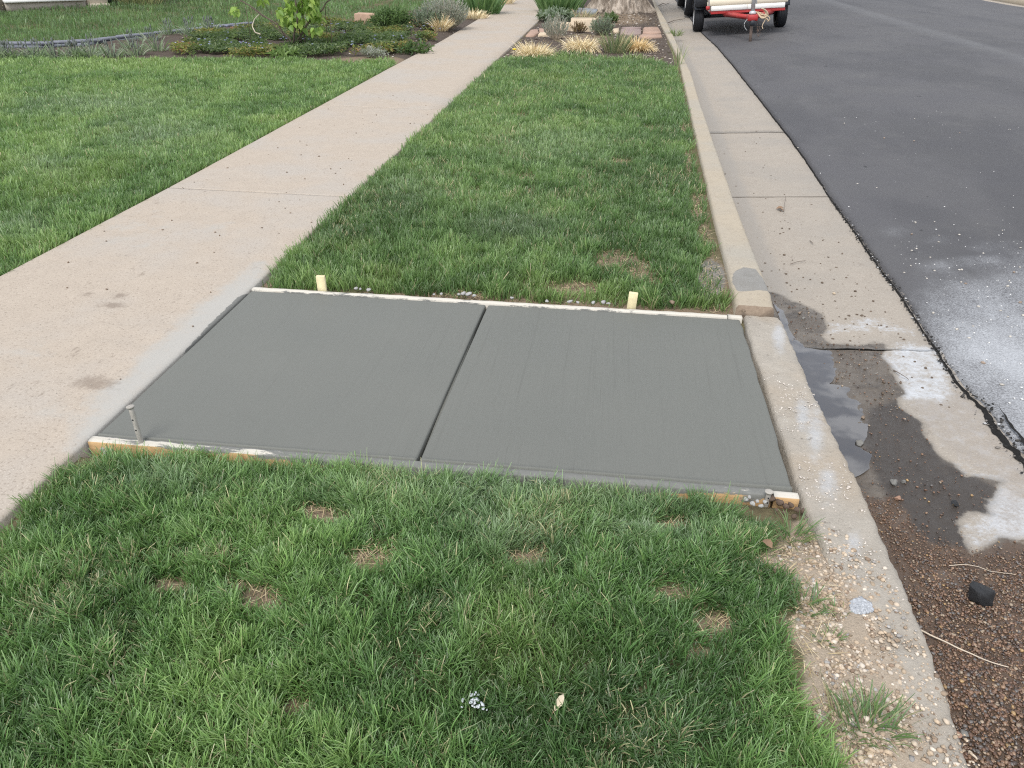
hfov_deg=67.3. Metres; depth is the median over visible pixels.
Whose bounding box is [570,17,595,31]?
sandstone block
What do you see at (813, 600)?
grass tuft
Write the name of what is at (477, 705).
concrete splash
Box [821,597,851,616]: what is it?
grass tuft
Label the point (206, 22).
grape hyacinth
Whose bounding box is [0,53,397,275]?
grass
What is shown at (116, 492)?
grass
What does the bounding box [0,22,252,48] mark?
garden edging
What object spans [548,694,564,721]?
dry leaf
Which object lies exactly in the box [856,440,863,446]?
mud lump
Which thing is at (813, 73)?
road
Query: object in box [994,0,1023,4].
kerb
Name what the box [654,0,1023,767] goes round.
gutter
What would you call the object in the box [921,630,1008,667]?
dry root
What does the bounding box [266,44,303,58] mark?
plant
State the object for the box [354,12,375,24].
sandstone block
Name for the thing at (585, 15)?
dry perennial
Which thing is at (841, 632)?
grass tuft
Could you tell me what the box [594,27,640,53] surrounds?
green grass clump
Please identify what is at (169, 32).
grape hyacinth
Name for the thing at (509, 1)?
dry grass clump
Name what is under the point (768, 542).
dry leaf
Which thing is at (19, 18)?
grass
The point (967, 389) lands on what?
crack crumbs
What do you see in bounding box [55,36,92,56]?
grape hyacinth
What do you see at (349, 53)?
bed litter
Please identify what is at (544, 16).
silver plant
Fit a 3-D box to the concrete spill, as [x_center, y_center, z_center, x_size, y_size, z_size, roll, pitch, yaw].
[0.973,0.618,2.148,0.070,0.015,0.071,4,30,6]
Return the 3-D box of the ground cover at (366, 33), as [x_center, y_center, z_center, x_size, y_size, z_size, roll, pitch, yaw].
[-3.309,-6.000,13.186,4.077,0.291,5.081,4,30,6]
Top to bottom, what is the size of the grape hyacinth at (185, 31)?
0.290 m
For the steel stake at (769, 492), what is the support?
on the ground at (854, 624)
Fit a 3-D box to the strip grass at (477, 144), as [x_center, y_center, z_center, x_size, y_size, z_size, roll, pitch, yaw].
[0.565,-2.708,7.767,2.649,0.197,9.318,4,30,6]
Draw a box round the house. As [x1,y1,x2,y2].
[0,0,117,11]
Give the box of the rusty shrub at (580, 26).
[571,21,587,32]
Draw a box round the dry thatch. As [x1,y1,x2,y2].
[125,77,870,767]
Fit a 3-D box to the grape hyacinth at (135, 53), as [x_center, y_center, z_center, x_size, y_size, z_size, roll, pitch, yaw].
[-5.569,-4.974,11.311,0.521,0.276,0.546,23,37,33]
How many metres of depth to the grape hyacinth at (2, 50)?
10.79 m
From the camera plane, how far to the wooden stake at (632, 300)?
3.78 m
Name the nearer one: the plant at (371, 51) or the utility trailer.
the plant at (371, 51)
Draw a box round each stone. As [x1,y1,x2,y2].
[890,479,897,485]
[959,729,968,736]
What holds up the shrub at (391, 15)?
on the ground at (854, 624)
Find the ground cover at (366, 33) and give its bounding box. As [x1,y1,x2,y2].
[168,15,437,57]
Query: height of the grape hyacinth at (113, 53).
0.282 m
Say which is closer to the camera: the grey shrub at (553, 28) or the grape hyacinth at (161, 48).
the grape hyacinth at (161, 48)
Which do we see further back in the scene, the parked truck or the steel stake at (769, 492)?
the parked truck
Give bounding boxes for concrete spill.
[849,596,873,614]
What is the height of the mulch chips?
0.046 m
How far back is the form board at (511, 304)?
3.80 m
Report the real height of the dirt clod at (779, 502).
0.024 m
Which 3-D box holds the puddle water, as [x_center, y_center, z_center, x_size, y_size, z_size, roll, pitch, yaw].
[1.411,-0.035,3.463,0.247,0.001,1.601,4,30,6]
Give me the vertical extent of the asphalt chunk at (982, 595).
0.060 m
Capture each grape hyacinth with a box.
[0,39,29,57]
[0,40,16,57]
[0,40,34,56]
[11,37,51,56]
[25,37,52,56]
[31,37,71,58]
[51,39,92,57]
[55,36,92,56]
[69,40,108,58]
[79,33,104,53]
[97,37,133,57]
[113,28,147,47]
[117,36,153,56]
[136,25,165,40]
[137,33,170,51]
[153,17,177,34]
[170,18,199,34]
[179,16,201,31]
[192,15,222,31]
[199,16,224,28]
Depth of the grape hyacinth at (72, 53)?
10.89 m
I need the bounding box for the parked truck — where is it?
[677,0,692,15]
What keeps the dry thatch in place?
on the ground at (854, 624)
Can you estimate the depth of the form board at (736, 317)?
3.75 m
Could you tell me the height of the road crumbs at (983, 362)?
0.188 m
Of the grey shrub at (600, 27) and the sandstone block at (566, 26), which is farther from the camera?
the sandstone block at (566, 26)
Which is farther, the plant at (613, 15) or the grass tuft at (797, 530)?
the plant at (613, 15)
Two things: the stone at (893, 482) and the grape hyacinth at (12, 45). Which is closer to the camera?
the stone at (893, 482)
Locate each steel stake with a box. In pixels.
[126,404,143,443]
[763,489,772,506]
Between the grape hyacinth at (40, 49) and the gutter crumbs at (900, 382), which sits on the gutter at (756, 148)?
the gutter crumbs at (900, 382)
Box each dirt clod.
[769,495,775,501]
[776,499,783,505]
[782,503,789,508]
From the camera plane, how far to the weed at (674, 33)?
14.56 m
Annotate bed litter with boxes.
[178,27,456,60]
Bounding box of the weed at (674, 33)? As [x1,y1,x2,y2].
[669,28,683,35]
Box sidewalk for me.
[0,0,541,531]
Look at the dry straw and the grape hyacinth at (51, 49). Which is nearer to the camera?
the dry straw
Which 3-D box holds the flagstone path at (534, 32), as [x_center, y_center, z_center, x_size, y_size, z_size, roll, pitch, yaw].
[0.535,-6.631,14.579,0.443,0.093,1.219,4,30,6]
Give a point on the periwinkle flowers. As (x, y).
(286, 38)
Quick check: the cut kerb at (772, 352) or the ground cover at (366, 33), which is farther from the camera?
the ground cover at (366, 33)
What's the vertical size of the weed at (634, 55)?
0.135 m
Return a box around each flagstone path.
[526,28,548,36]
[613,27,661,38]
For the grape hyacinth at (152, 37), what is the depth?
12.77 m
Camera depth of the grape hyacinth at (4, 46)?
10.80 m
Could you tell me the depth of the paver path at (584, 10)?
18.45 m
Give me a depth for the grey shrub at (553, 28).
13.64 m
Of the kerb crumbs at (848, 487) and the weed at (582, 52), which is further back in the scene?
the weed at (582, 52)
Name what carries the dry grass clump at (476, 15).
on the ground at (854, 624)
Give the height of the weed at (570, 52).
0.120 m
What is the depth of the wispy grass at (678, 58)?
10.91 m
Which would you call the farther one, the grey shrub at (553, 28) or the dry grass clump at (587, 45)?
the grey shrub at (553, 28)
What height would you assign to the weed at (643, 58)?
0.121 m
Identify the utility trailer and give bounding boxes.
[692,0,789,41]
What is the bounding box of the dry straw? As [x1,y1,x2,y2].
[949,564,1015,574]
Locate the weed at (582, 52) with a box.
[572,49,592,56]
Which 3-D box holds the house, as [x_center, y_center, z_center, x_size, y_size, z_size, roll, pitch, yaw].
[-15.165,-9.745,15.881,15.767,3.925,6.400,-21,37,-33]
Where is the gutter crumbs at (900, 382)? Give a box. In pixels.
[713,129,953,409]
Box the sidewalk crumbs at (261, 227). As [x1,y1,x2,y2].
[30,95,427,387]
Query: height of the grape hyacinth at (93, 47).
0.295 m
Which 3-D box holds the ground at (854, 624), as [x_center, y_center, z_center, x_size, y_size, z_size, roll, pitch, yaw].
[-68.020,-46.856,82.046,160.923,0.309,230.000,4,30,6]
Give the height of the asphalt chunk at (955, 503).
0.016 m
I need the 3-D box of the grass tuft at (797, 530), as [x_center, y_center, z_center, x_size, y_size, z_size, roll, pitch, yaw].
[0.880,0.447,2.378,0.190,0.071,0.174,4,30,6]
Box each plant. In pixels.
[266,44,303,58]
[359,45,389,57]
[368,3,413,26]
[391,38,434,55]
[535,5,578,21]
[603,10,618,22]
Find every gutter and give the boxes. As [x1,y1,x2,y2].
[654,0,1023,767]
[984,0,1023,6]
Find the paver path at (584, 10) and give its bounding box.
[573,8,597,14]
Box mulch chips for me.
[503,13,673,64]
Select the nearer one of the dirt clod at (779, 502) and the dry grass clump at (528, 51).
the dirt clod at (779, 502)
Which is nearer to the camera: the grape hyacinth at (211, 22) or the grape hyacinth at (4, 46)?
the grape hyacinth at (4, 46)
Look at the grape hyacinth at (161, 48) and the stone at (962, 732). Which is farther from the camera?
the grape hyacinth at (161, 48)
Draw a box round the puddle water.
[773,303,867,476]
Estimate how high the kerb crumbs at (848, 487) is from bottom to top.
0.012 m
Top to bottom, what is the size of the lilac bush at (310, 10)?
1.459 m
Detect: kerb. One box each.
[652,0,773,319]
[743,316,967,767]
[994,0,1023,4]
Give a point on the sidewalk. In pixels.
(78, 340)
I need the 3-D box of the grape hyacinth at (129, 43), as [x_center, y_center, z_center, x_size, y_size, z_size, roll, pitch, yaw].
[-6.008,-5.430,12.074,0.504,0.295,0.578,19,35,28]
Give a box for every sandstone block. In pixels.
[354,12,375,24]
[553,21,570,30]
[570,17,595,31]
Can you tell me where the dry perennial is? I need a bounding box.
[571,5,600,19]
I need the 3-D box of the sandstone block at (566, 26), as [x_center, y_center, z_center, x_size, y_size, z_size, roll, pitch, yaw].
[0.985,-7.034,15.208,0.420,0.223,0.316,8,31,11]
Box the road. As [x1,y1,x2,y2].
[676,0,1023,453]
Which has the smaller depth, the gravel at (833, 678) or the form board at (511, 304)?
the gravel at (833, 678)
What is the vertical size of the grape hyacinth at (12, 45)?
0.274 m
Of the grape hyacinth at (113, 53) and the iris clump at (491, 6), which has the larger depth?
the iris clump at (491, 6)
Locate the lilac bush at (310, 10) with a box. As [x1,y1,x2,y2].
[228,0,333,43]
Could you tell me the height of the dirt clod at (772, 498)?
0.023 m
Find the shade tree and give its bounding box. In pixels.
[586,0,655,13]
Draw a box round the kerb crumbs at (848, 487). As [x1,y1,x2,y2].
[759,365,904,599]
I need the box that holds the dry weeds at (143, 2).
[112,0,162,5]
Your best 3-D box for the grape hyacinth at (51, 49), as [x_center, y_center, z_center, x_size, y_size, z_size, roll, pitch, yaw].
[-6.514,-4.752,10.885,0.579,0.292,0.553,-19,36,-30]
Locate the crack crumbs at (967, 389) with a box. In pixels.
[829,197,1023,473]
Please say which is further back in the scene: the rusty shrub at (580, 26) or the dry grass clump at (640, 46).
the rusty shrub at (580, 26)
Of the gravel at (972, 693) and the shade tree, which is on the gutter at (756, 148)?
the gravel at (972, 693)
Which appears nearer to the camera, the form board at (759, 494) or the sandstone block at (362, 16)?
the form board at (759, 494)
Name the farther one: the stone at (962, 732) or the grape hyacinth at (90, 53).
the grape hyacinth at (90, 53)
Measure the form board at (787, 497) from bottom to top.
0.063 m
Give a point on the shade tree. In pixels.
(627, 6)
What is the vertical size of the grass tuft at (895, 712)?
0.085 m
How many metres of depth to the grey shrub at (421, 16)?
14.36 m
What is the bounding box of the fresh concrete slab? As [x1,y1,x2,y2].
[97,291,791,491]
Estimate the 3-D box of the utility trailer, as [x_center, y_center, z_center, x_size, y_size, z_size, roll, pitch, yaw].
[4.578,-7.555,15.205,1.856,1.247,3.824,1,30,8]
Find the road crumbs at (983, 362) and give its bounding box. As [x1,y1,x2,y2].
[797,117,1023,403]
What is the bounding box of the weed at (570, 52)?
[559,50,581,55]
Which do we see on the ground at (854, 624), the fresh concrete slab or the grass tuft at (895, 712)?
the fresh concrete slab
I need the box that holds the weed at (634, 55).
[622,49,647,59]
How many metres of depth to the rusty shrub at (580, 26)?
14.74 m
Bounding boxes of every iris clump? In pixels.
[455,0,506,14]
[534,0,583,11]
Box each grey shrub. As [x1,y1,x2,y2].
[409,4,445,29]
[418,0,468,28]
[541,12,569,39]
[587,15,614,34]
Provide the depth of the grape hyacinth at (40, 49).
10.93 m
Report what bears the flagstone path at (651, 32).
on the ground at (854, 624)
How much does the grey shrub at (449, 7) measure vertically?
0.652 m
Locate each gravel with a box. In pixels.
[761,522,979,767]
[774,295,1023,767]
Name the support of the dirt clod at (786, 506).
on the ground at (854, 624)
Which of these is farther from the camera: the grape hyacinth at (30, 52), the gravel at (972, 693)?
the grape hyacinth at (30, 52)
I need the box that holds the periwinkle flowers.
[175,18,439,47]
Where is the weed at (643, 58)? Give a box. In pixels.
[629,54,651,60]
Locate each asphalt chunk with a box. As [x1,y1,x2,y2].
[951,500,958,506]
[968,581,994,606]
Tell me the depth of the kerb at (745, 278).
4.84 m
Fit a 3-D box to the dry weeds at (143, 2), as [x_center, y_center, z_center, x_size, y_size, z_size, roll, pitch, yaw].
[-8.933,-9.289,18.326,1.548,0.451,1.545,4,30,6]
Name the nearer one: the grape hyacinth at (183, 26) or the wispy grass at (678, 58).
the wispy grass at (678, 58)
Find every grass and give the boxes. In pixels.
[0,0,455,44]
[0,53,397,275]
[0,438,866,767]
[262,51,738,312]
[666,41,689,66]
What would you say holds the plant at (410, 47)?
on the ground at (854, 624)
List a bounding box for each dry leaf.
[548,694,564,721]
[763,539,772,547]
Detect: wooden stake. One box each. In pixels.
[316,275,326,291]
[627,291,637,308]
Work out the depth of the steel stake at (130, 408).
2.66 m
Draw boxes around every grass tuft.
[766,508,824,543]
[780,575,839,617]
[808,623,847,649]
[816,675,927,756]
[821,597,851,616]
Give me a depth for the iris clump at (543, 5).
18.20 m
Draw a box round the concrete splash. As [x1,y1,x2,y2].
[461,691,487,710]
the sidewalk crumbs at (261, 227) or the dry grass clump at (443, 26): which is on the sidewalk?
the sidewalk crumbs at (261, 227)
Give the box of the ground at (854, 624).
[0,0,906,767]
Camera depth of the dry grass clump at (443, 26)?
14.28 m
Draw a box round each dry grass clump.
[424,15,457,31]
[464,7,489,19]
[502,0,517,4]
[509,39,555,57]
[560,35,603,53]
[621,35,657,52]
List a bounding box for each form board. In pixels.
[88,436,770,507]
[252,287,726,318]
[727,314,741,323]
[770,491,798,508]
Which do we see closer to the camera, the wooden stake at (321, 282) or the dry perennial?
the wooden stake at (321, 282)

